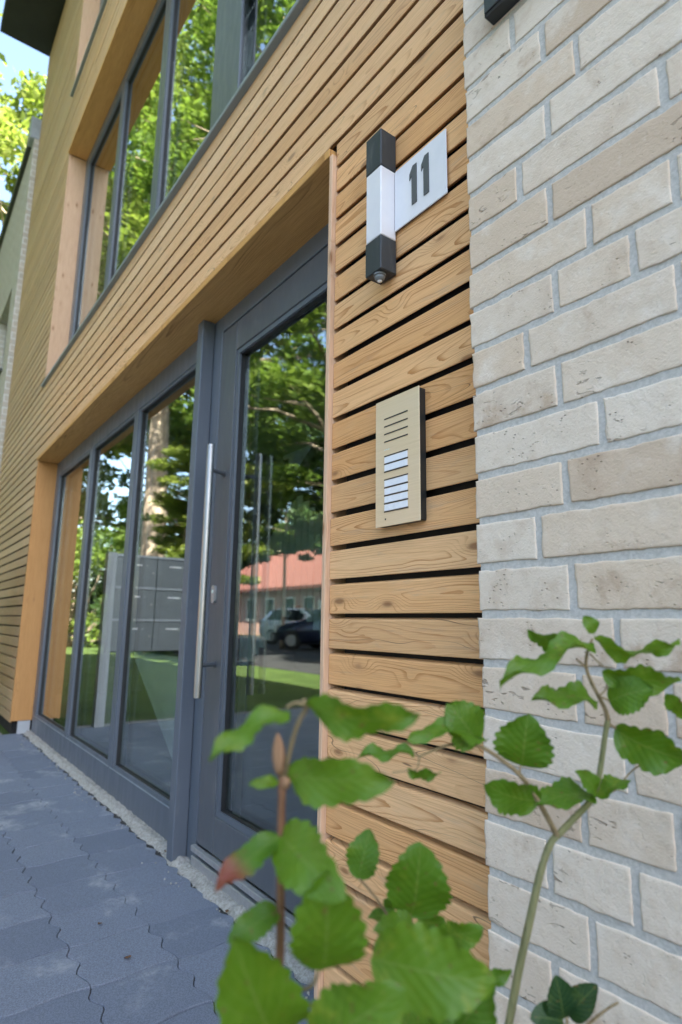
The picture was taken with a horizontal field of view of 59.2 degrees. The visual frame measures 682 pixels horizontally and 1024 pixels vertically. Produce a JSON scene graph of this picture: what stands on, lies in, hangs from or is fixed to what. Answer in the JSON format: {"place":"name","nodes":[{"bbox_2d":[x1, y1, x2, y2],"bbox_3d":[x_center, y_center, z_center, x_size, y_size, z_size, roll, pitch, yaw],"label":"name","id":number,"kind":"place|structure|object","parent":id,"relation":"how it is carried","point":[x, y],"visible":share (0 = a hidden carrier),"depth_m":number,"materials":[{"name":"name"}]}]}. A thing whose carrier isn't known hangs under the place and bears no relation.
{"place":"outdoors","nodes":[
{"label":"outdoors","id":0,"kind":"place"},
{"bbox_2d":[0,725,9,734],"bbox_3d":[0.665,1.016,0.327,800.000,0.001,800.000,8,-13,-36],"label":"lawn","id":1,"kind":"structure","parent":0,"point":[3,731],"depth_m":4.99,"materials":[{"name":"green plant"}]},
{"bbox_2d":[0,13,29,170],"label":"tree","id":2,"kind":"object","parent":1,"relation":"on","point":[18,137],"visible":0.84,"depth_m":17.46,"materials":[{"name":"green plant"}]},
{"bbox_2d":[0,116,41,466],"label":"brick house","id":3,"kind":"structure","parent":1,"relation":"on","point":[14,236],"depth_m":8.14,"materials":[{"name":"beige brick"}]},
{"bbox_2d":[0,324,7,373],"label":"window","id":4,"kind":"structure","parent":3,"relation":"in","point":[7,324],"depth_m":9.09,"materials":[{"name":"grey metal"}]},
{"bbox_2d":[0,67,46,225],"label":"tree","id":5,"kind":"object","parent":1,"relation":"on","point":[31,93],"visible":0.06,"depth_m":19.98,"materials":[{"name":"green plant"}]},
{"bbox_2d":[0,0,681,1023],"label":"apartment building","id":6,"kind":"structure","parent":1,"relation":"on","point":[224,346],"depth_m":1.52,"materials":[{"name":"wood"}]},
{"bbox_2d":[70,0,106,96],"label":"window","id":7,"kind":"structure","parent":6,"relation":"in","point":[102,2],"depth_m":5.59,"materials":[{"name":"grey metal"}]},
{"bbox_2d":[31,317,224,859],"bbox_3d":[-1.495,0.465,3.801,0.079,2.255,3.298,8,-13,-36],"label":"window","id":8,"kind":"structure","parent":6,"relation":"in","point":[68,715],"depth_m":3.77,"materials":[{"name":"grey metal"}]},
{"bbox_2d":[41,0,308,386],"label":"window","id":9,"kind":"structure","parent":6,"relation":"in","point":[189,68],"depth_m":3.99,"materials":[{"name":"glass"}]},
{"bbox_2d":[193,246,327,913],"bbox_3d":[-0.252,0.161,2.078,0.169,2.089,0.991,8,-13,-36],"label":"entrance door","id":10,"kind":"structure","parent":6,"relation":"in","point":[220,831],"depth_m":2.33,"materials":[{"name":"grey metal"}]},
{"bbox_2d":[376,386,426,527],"bbox_3d":[0.132,-0.118,1.345,0.024,0.298,0.146,8,-13,-36],"label":"intercom","id":11,"kind":"object","parent":6,"relation":"attached to","point":[401,496],"visible":1,"depth_m":1.32,"materials":[{"name":"beige metal"}]},
{"bbox_2d":[366,128,447,284],"bbox_3d":[0.152,-0.760,1.422,0.054,0.403,0.232,8,-13,-36],"label":"wall lamp","id":12,"kind":"object","parent":6,"relation":"attached to","point":[413,187],"visible":1,"depth_m":1.45,"materials":[{"name":"plastic"}]},
{"bbox_2d":[484,0,519,24],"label":"wall box","id":13,"kind":"object","parent":6,"relation":"attached to","point":[495,11],"visible":1,"depth_m":1.19,"materials":[{"name":"black metal"}]},
{"bbox_2d":[0,0,48,232],"label":"sky","id":14,"kind":"structure","parent":0,"point":[18,55],"materials":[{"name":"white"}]},
{"bbox_2d":[0,734,313,1023],"bbox_3d":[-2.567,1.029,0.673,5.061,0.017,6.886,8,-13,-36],"label":"paving","id":15,"kind":"structure","parent":0,"point":[150,980],"depth_m":1.87,"materials":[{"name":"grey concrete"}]},
{"bbox_2d":[21,735,309,998],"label":"concrete crumbs","id":16,"kind":"object","parent":15,"relation":"on","point":[308,993],"visible":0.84,"depth_m":2.64,"materials":[{"name":"grey concrete"}]},
{"bbox_2d":[22,730,313,984],"bbox_3d":[-1.261,1.488,3.155,0.099,0.032,4.420,8,-13,-36],"label":"concrete strip","id":17,"kind":"object","parent":15,"relation":"on","point":[205,886],"visible":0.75,"depth_m":2.31,"materials":[{"name":"grey concrete"}]},
{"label":"soil","id":18,"kind":"structure","parent":0,"visible":0},
{"bbox_2d":[209,693,419,1023],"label":"beech sapling","id":19,"kind":"object","parent":18,"relation":"on","point":[328,929],"visible":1,"depth_m":0.41,"materials":[{"name":"green plant"}]},
{"bbox_2d":[345,829,511,1023],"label":"beech sapling","id":20,"kind":"object","parent":18,"relation":"on","point":[435,967],"visible":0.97,"depth_m":0.46,"materials":[{"name":"green plant"}]},
{"bbox_2d":[356,616,681,1023],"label":"beech sapling","id":21,"kind":"object","parent":18,"relation":"on","point":[524,740],"visible":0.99,"depth_m":0.60,"materials":[{"name":"green plant"}]},
{"bbox_2d":[530,975,618,1023],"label":"ivy","id":22,"kind":"object","parent":18,"relation":"on","point":[576,1004],"visible":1,"depth_m":0.60,"materials":[{"name":"green plant"}]}
]}

